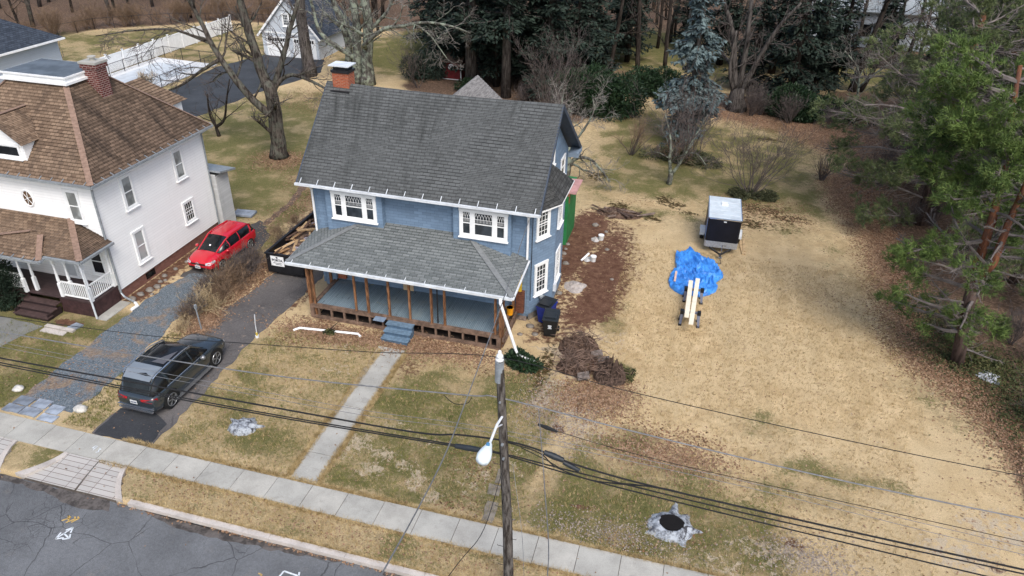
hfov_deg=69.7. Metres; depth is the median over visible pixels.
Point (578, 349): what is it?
brush heap
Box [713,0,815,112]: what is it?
old tree
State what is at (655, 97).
rhododendron
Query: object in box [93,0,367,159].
maple tree
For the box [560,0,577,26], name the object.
conifer
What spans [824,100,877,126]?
rhododendron
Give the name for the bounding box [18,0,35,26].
woods tree
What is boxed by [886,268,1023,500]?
ivy ground cover
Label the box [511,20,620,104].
shrub
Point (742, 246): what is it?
plank pile
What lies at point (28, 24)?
brush
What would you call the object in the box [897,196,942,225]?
brush
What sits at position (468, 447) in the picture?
cable splice
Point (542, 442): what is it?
overhead wire
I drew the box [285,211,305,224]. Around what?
hedge shrub
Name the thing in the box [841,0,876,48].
woods tree
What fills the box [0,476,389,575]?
road
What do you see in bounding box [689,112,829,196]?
shrub
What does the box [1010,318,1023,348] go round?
brush
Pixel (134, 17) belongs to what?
brush
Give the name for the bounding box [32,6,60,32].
brush
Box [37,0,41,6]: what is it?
woods tree
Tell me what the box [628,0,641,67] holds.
tree
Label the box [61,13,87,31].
brush
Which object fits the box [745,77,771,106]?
brush
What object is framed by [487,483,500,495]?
stone slab
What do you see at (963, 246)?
brush
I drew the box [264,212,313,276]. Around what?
dumpster
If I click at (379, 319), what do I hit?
board scrap
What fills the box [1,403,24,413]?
paver
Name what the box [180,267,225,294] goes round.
hedge shrub
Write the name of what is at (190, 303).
hedge shrub
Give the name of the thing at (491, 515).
stone slab
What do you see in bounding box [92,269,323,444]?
driveway
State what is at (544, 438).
overhead wire
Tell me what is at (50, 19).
brush
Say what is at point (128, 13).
brush
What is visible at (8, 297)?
evergreen bush
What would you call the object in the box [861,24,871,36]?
window
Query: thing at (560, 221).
window
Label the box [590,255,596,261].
bucket
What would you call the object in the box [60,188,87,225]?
window
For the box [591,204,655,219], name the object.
brush pile
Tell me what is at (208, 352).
parked suv
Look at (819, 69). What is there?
conifer
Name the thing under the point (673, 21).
woods tree
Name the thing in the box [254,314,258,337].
marker stake
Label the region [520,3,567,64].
conifer
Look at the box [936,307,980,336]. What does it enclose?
brush
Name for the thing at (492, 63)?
conifer
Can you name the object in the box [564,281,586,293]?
plastic sheet
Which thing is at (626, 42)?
conifer
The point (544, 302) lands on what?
wheelie bin
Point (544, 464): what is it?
overhead cable
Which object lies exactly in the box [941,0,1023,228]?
pine tree
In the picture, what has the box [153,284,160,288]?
stone
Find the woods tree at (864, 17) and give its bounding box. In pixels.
[843,0,878,36]
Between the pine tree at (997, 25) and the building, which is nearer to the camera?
the pine tree at (997, 25)
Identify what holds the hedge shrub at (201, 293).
on the ground at (812, 232)
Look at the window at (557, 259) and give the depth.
37.34 m
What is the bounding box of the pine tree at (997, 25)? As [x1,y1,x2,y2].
[905,0,1023,158]
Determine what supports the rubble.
in the dumpster
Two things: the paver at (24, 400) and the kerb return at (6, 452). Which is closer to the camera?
the kerb return at (6, 452)
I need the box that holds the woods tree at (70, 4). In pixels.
[69,0,73,12]
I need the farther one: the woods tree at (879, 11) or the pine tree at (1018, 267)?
the woods tree at (879, 11)
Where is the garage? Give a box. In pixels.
[257,0,352,59]
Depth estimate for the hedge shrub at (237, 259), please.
39.21 m
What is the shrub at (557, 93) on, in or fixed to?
on the ground at (812, 232)
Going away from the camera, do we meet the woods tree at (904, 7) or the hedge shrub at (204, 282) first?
the hedge shrub at (204, 282)
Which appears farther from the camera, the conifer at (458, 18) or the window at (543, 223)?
the conifer at (458, 18)
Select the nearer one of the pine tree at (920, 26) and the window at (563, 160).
the window at (563, 160)
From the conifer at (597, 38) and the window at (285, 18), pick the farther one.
the window at (285, 18)
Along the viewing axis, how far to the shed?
73.66 m
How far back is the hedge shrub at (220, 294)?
37.22 m
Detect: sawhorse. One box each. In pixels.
[678,309,700,327]
[682,286,703,304]
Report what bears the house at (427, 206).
on the ground at (812, 232)
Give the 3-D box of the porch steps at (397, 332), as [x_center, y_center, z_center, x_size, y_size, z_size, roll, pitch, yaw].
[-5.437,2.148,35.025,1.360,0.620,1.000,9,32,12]
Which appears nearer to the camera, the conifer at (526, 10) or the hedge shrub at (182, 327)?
the hedge shrub at (182, 327)
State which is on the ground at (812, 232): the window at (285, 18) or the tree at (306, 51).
the tree at (306, 51)
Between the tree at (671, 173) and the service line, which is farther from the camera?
the tree at (671, 173)
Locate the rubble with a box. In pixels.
[279,225,312,254]
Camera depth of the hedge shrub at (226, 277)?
37.98 m
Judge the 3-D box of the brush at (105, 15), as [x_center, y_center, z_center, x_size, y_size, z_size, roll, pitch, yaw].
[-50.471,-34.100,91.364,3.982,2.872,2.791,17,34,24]
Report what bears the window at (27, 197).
in the house at (114, 192)
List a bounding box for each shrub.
[164,298,198,320]
[168,312,197,335]
[174,289,206,324]
[176,278,232,319]
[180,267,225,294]
[190,254,253,292]
[190,292,222,313]
[195,278,242,305]
[198,270,231,292]
[213,257,261,287]
[222,251,262,278]
[225,239,268,285]
[232,246,264,269]
[265,230,287,241]
[267,221,289,237]
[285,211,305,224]
[384,42,428,87]
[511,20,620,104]
[517,58,614,128]
[607,112,663,154]
[627,57,743,164]
[653,135,695,164]
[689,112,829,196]
[809,152,835,180]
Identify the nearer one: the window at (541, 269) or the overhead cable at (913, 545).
the overhead cable at (913, 545)
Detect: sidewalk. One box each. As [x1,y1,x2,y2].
[0,412,713,575]
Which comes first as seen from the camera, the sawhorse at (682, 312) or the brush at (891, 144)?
the sawhorse at (682, 312)
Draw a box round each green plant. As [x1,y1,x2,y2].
[323,323,336,336]
[619,364,636,383]
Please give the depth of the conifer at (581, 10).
68.09 m
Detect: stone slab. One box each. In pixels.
[481,501,498,522]
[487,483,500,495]
[495,469,500,483]
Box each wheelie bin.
[536,296,557,322]
[542,308,560,336]
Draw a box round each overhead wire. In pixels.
[0,316,1023,476]
[0,331,1023,518]
[0,342,1023,546]
[3,347,1023,554]
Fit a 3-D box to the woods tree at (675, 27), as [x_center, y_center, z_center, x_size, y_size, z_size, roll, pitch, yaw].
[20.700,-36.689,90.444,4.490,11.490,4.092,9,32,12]
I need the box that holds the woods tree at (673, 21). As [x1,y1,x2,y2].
[658,0,686,42]
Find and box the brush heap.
[549,325,630,386]
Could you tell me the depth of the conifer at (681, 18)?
85.40 m
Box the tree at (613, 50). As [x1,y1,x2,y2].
[610,0,657,71]
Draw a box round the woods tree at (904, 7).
[877,0,920,53]
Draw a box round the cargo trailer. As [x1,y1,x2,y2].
[699,196,742,263]
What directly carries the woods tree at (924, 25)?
on the ground at (812, 232)
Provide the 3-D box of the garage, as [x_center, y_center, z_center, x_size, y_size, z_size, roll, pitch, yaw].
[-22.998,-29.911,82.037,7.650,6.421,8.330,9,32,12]
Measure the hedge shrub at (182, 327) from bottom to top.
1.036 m
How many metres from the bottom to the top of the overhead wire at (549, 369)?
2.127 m
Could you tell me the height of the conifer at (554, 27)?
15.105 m
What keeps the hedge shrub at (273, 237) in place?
on the ground at (812, 232)
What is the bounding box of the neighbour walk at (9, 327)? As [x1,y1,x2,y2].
[0,317,42,346]
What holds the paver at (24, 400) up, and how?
on the ground at (812, 232)
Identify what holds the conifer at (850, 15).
on the ground at (812, 232)
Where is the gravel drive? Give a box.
[24,273,211,412]
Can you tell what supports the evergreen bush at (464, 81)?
on the ground at (812, 232)
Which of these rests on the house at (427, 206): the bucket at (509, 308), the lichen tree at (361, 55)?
the bucket at (509, 308)
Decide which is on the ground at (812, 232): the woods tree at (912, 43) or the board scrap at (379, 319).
the woods tree at (912, 43)
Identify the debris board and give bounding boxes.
[274,241,294,251]
[290,221,306,239]
[292,240,297,250]
[297,228,315,230]
[303,219,311,228]
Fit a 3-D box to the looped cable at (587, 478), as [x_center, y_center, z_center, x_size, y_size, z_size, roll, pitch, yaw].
[2.249,4.922,19.823,5.232,0.785,0.032,9,32,12]
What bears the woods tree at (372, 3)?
on the ground at (812, 232)
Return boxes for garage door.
[266,36,290,56]
[292,38,316,59]
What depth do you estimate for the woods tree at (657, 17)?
98.12 m
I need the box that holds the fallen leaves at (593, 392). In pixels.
[1,100,1023,575]
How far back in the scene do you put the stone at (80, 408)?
30.15 m
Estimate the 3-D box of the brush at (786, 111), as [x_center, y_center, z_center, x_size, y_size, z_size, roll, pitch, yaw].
[24.084,-15.623,63.713,3.600,2.782,3.287,-26,40,-37]
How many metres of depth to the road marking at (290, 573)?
23.91 m
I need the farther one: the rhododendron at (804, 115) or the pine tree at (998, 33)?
the rhododendron at (804, 115)
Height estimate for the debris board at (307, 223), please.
0.140 m
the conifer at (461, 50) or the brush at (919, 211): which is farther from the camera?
the conifer at (461, 50)
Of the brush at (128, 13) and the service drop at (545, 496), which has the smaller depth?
the service drop at (545, 496)
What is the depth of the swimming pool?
74.61 m
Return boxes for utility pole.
[494,350,515,575]
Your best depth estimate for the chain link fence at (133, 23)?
91.42 m
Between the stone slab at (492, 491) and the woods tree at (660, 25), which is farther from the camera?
the woods tree at (660, 25)
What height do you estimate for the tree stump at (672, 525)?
0.217 m
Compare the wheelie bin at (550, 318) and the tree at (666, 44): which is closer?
the wheelie bin at (550, 318)
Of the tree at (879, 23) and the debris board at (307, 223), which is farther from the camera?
the tree at (879, 23)
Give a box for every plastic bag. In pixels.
[584,256,590,261]
[591,236,598,241]
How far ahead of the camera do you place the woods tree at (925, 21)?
63.04 m
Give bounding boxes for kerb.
[127,499,437,575]
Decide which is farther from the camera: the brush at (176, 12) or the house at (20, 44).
the brush at (176, 12)
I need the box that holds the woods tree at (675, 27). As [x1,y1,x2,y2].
[665,0,684,36]
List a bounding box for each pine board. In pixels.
[684,280,692,317]
[689,278,699,324]
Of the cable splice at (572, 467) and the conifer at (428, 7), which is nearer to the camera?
the cable splice at (572, 467)
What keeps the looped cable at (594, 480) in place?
attached to the utility pole
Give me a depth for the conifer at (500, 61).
73.37 m
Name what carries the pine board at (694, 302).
on the sawhorse at (701, 291)
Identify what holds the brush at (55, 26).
on the ground at (812, 232)
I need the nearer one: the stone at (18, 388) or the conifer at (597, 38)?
the stone at (18, 388)
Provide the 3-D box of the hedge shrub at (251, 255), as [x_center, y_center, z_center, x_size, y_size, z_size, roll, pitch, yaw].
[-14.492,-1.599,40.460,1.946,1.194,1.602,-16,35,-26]
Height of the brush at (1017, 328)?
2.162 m
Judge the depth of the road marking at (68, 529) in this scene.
25.03 m
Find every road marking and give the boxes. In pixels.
[55,527,73,539]
[62,515,78,522]
[279,570,299,575]
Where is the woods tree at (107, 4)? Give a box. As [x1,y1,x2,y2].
[104,0,112,16]
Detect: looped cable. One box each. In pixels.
[509,443,690,494]
[521,447,657,488]
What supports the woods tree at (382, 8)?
on the ground at (812, 232)
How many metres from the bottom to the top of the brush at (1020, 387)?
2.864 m
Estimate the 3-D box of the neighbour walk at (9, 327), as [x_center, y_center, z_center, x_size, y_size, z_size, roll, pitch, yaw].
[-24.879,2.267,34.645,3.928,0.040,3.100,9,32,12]
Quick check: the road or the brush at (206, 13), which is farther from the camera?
the brush at (206, 13)
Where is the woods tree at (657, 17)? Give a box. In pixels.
[649,0,660,24]
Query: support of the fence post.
on the ground at (812, 232)
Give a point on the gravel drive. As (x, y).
(154, 307)
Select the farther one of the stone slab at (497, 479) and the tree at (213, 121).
the tree at (213, 121)
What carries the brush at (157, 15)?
on the ground at (812, 232)
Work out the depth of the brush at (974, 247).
42.60 m
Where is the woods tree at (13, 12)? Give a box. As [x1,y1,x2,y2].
[0,0,22,23]
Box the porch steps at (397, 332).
[381,320,414,345]
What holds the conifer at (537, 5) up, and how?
on the ground at (812, 232)
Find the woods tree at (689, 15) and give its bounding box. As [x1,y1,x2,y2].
[677,1,719,37]
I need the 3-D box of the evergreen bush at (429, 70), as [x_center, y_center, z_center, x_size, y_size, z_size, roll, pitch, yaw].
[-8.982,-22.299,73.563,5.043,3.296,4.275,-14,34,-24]
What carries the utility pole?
on the ground at (812, 232)
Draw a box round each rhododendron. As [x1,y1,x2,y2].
[545,61,649,122]
[624,64,682,96]
[653,86,695,101]
[761,81,846,122]
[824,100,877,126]
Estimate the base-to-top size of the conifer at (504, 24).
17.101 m
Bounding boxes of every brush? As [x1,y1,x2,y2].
[17,20,37,27]
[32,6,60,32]
[35,7,66,32]
[36,9,67,33]
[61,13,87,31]
[67,0,107,28]
[77,13,94,29]
[94,4,114,25]
[104,2,137,26]
[114,2,141,25]
[121,1,150,24]
[143,7,165,23]
[160,0,184,21]
[172,0,203,19]
[174,0,201,20]
[196,0,228,18]
[196,2,212,19]
[205,5,226,18]
[209,0,231,16]
[218,0,249,19]
[246,6,256,18]
[247,0,277,16]
[247,0,277,20]
[507,81,536,100]
[518,74,545,101]
[549,97,576,113]
[736,87,774,115]
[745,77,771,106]
[748,94,775,114]
[768,91,811,122]
[774,90,800,108]
[818,105,844,128]
[863,149,902,186]
[875,136,906,155]
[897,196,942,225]
[912,192,952,225]
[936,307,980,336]
[943,229,975,257]
[959,234,987,260]
[988,297,1023,344]
[1009,361,1023,410]
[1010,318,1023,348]
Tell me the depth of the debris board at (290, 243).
40.41 m
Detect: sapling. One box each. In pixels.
[30,12,70,57]
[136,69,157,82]
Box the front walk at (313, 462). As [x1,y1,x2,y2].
[292,346,403,482]
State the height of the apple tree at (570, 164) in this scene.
8.228 m
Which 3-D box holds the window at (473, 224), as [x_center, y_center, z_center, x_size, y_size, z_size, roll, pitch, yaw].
[-1.336,-2.893,34.105,2.440,1.482,0.150,9,32,12]
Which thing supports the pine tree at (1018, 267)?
on the ground at (812, 232)
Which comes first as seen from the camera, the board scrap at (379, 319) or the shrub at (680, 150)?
the board scrap at (379, 319)
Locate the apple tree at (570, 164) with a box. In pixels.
[534,75,631,193]
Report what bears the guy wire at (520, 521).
attached to the utility pole
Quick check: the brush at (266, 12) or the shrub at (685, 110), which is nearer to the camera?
the shrub at (685, 110)
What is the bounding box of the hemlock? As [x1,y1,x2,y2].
[747,0,840,106]
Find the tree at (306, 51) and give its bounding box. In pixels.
[284,0,317,76]
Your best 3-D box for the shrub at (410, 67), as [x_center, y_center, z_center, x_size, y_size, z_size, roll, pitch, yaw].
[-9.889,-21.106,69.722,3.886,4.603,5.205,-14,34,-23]
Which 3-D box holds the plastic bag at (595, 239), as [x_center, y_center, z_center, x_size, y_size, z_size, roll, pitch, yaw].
[5.037,-3.005,44.441,0.537,0.171,0.681,9,32,12]
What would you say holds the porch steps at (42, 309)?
on the ground at (812, 232)
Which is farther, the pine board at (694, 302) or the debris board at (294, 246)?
the debris board at (294, 246)
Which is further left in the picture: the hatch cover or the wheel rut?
the hatch cover
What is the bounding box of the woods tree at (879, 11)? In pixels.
[867,3,903,29]
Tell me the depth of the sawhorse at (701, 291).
38.35 m
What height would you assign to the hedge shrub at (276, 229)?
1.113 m
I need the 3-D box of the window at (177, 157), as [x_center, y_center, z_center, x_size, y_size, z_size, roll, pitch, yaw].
[-18.107,-6.725,40.020,0.150,1.782,0.960,9,32,12]
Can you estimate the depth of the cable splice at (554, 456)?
19.90 m
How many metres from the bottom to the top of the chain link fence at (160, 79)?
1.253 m
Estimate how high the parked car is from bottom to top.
1.628 m
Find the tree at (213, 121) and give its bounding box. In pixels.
[190,65,248,136]
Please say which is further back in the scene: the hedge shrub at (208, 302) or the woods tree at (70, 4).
the woods tree at (70, 4)
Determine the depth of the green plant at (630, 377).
32.85 m
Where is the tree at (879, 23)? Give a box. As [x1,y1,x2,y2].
[845,0,903,91]
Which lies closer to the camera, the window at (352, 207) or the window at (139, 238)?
the window at (352, 207)
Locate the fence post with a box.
[193,304,201,329]
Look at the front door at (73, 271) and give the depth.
37.40 m
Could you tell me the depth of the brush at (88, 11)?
89.50 m
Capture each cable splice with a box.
[455,443,480,451]
[543,450,563,462]
[563,461,579,471]
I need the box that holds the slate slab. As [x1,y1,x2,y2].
[68,322,83,329]
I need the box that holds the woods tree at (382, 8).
[381,0,385,18]
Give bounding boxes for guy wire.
[448,473,501,575]
[513,468,523,566]
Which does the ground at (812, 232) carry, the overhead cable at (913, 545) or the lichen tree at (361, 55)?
the lichen tree at (361, 55)
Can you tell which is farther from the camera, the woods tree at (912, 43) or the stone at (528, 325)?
the woods tree at (912, 43)
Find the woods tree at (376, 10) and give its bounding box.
[370,0,388,30]
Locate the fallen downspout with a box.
[293,327,360,336]
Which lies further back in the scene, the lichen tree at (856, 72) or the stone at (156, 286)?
the lichen tree at (856, 72)
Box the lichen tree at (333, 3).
[319,0,379,61]
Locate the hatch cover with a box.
[235,209,256,217]
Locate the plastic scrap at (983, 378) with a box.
[976,370,999,384]
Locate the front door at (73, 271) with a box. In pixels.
[61,263,80,278]
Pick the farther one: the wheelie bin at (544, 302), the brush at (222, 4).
the brush at (222, 4)
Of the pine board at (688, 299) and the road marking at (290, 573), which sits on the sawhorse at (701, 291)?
the pine board at (688, 299)
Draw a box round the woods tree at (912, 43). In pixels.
[900,0,943,53]
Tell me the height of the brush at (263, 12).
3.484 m
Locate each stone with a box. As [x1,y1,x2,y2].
[12,385,23,391]
[73,404,87,412]
[145,287,153,291]
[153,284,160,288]
[526,323,533,327]
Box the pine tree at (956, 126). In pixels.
[871,28,1023,365]
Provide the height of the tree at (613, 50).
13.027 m
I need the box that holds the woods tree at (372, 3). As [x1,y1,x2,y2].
[371,0,374,16]
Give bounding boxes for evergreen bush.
[0,258,28,311]
[398,48,448,83]
[453,76,472,90]
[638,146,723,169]
[728,186,753,199]
[749,188,780,201]
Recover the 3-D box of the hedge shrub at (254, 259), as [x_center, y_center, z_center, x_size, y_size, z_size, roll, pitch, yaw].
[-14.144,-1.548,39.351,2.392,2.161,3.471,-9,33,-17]
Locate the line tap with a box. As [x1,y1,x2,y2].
[538,423,557,432]
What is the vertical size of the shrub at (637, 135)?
3.787 m
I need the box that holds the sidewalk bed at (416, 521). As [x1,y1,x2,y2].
[97,442,663,574]
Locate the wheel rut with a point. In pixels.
(299, 191)
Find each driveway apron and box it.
[0,437,12,454]
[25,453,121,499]
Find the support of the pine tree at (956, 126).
on the ground at (812, 232)
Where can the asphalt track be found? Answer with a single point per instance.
(261, 241)
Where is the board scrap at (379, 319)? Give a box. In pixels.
[373,316,385,321]
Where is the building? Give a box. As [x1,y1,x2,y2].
[806,0,965,51]
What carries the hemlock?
on the ground at (812, 232)
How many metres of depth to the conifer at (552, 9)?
66.39 m
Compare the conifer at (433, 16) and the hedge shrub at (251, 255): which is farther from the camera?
the conifer at (433, 16)
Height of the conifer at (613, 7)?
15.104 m
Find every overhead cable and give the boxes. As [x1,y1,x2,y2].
[0,357,1023,570]
[0,362,1023,574]
[0,364,986,575]
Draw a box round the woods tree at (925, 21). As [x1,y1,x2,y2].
[900,0,941,108]
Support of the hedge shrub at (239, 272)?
on the ground at (812, 232)
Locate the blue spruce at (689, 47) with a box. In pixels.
[651,0,731,143]
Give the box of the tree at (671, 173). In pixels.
[638,93,728,184]
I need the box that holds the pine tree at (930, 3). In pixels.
[868,0,1023,191]
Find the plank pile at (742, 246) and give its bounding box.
[739,238,744,254]
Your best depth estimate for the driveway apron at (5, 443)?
28.59 m
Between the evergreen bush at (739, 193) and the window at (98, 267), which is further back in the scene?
the evergreen bush at (739, 193)
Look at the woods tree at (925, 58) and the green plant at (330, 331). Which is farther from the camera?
the woods tree at (925, 58)
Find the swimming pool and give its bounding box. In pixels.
[109,57,216,86]
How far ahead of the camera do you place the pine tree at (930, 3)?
48.24 m
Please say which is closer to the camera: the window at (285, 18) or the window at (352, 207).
the window at (352, 207)
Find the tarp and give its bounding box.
[668,246,722,296]
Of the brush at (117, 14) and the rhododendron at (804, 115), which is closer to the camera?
the rhododendron at (804, 115)
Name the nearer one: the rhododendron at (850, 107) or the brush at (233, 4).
the rhododendron at (850, 107)
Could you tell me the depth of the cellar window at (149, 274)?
39.27 m
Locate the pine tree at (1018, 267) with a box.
[942,72,1023,301]
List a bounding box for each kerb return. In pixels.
[0,440,16,471]
[15,452,126,502]
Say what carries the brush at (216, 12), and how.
on the ground at (812, 232)
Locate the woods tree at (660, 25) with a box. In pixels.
[648,0,679,48]
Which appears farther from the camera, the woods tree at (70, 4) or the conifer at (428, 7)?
the woods tree at (70, 4)
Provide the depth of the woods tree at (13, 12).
83.85 m
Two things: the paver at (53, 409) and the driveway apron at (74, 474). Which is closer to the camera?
the driveway apron at (74, 474)
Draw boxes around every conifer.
[402,0,443,47]
[417,0,455,65]
[428,0,479,71]
[438,0,500,78]
[464,0,542,98]
[473,0,519,86]
[487,0,525,77]
[511,0,571,84]
[512,1,570,49]
[513,0,591,97]
[516,0,571,53]
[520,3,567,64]
[555,0,607,71]
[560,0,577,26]
[568,0,629,70]
[569,0,622,60]
[602,0,658,39]
[606,0,654,61]
[671,0,718,40]
[702,0,753,64]
[715,0,780,88]
[753,0,808,73]
[786,0,850,93]
[800,0,852,69]
[818,0,872,88]
[868,0,915,53]
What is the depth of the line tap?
19.72 m
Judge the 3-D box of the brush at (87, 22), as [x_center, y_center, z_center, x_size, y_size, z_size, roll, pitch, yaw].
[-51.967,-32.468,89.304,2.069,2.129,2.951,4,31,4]
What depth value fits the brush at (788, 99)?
64.98 m
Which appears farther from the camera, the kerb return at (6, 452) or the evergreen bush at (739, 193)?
the evergreen bush at (739, 193)
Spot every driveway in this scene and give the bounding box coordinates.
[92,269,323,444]
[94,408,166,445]
[171,55,323,116]
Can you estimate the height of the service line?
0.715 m
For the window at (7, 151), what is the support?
in the house at (114, 192)
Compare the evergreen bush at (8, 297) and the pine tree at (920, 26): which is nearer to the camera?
the evergreen bush at (8, 297)
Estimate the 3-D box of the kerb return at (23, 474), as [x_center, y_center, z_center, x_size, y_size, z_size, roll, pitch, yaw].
[-15.999,6.962,27.399,4.670,0.285,1.400,9,32,12]
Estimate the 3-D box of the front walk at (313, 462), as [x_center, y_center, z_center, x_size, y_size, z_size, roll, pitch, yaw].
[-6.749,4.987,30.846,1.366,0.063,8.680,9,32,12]
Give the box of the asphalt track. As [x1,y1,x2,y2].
[180,220,270,278]
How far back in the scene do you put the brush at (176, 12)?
93.61 m
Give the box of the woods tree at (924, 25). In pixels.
[908,1,937,54]
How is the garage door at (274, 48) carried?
in the garage
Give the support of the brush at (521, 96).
on the ground at (812, 232)
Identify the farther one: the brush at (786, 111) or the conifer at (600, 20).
the conifer at (600, 20)
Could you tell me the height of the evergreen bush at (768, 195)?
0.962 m
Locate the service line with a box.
[558,431,1023,541]
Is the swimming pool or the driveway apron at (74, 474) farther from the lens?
the swimming pool
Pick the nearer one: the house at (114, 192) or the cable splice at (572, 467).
the cable splice at (572, 467)
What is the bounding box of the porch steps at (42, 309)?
[13,295,62,321]
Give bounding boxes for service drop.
[380,396,467,575]
[468,221,528,394]
[538,409,548,575]
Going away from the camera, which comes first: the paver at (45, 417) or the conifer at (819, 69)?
the paver at (45, 417)
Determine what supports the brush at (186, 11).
on the ground at (812, 232)
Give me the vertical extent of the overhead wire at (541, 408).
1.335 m
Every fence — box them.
[38,13,260,32]
[100,17,231,72]
[106,46,219,87]
[738,53,943,68]
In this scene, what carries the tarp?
on the ground at (812, 232)
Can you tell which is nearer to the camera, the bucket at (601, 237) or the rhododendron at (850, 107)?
the bucket at (601, 237)
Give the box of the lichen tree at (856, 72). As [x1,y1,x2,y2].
[829,26,918,97]
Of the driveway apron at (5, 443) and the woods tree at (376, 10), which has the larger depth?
the woods tree at (376, 10)
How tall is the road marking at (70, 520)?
0.006 m
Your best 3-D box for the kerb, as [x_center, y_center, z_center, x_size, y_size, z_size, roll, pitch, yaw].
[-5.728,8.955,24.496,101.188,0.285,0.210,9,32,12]
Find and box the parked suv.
[118,333,224,413]
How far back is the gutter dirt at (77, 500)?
26.51 m
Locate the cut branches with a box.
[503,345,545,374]
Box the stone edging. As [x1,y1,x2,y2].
[40,324,75,335]
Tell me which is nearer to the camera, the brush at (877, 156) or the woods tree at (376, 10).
the brush at (877, 156)
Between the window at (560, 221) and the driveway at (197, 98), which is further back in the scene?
the driveway at (197, 98)
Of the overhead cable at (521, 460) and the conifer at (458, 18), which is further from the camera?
the conifer at (458, 18)
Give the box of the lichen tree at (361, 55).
[292,0,477,85]
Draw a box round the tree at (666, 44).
[642,0,672,66]
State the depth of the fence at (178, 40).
79.82 m
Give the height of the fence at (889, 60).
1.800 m
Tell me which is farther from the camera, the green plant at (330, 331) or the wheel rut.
the wheel rut
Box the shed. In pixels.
[440,50,464,79]
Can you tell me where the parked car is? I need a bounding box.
[187,220,255,270]
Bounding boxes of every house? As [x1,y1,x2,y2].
[0,19,64,82]
[0,55,236,320]
[284,61,582,361]
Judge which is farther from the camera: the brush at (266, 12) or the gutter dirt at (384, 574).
the brush at (266, 12)
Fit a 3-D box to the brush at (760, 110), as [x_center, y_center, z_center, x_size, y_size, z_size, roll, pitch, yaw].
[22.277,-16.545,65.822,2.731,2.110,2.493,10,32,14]
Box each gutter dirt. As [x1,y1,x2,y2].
[0,474,109,510]
[143,510,341,561]
[377,569,401,575]
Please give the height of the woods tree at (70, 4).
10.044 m
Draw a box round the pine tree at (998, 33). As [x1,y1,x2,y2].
[807,0,1023,233]
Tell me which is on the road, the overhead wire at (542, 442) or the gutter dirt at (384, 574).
the gutter dirt at (384, 574)
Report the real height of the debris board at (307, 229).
0.257 m
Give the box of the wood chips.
[470,364,895,575]
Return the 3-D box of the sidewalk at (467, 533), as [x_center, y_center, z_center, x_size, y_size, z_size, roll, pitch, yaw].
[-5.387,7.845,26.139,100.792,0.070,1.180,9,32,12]
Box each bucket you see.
[506,305,513,315]
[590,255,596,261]
[598,234,603,240]
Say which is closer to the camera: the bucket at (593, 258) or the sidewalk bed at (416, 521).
the sidewalk bed at (416, 521)
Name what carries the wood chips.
on the ground at (812, 232)
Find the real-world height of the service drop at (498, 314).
1.938 m
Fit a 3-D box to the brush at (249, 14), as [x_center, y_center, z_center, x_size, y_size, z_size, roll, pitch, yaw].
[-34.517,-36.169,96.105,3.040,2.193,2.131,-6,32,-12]
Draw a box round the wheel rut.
[262,186,305,224]
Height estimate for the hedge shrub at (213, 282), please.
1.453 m
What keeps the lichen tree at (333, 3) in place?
on the ground at (812, 232)
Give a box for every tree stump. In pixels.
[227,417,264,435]
[644,502,702,547]
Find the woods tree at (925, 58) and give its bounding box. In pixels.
[889,45,961,148]
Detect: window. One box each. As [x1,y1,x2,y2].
[0,142,24,160]
[21,189,34,206]
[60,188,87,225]
[89,252,108,277]
[117,171,140,212]
[131,226,152,265]
[145,268,155,278]
[170,146,188,182]
[181,197,198,225]
[281,13,296,27]
[329,190,378,224]
[458,208,508,243]
[533,259,548,297]
[535,210,551,242]
[554,243,560,281]
[557,203,563,229]
[560,153,565,173]
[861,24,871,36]
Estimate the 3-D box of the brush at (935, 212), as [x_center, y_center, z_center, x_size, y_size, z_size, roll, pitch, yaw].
[26.842,-5.042,46.679,2.719,2.301,2.978,-25,40,-37]
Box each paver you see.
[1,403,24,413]
[12,395,35,405]
[18,406,42,417]
[30,398,53,409]
[36,413,58,422]
[45,404,65,414]
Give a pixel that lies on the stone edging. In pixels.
(55, 329)
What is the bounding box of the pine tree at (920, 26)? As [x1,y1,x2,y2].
[914,0,1017,119]
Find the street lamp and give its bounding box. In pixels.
[476,416,502,465]
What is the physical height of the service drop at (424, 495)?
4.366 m
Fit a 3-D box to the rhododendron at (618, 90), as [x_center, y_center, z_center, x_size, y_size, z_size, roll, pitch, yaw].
[7.649,-17.688,65.678,9.524,4.286,7.586,9,32,12]
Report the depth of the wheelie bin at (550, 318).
35.14 m
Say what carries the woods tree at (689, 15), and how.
on the ground at (812, 232)
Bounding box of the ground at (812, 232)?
[0,0,1023,575]
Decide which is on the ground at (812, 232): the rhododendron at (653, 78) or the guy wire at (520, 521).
the rhododendron at (653, 78)

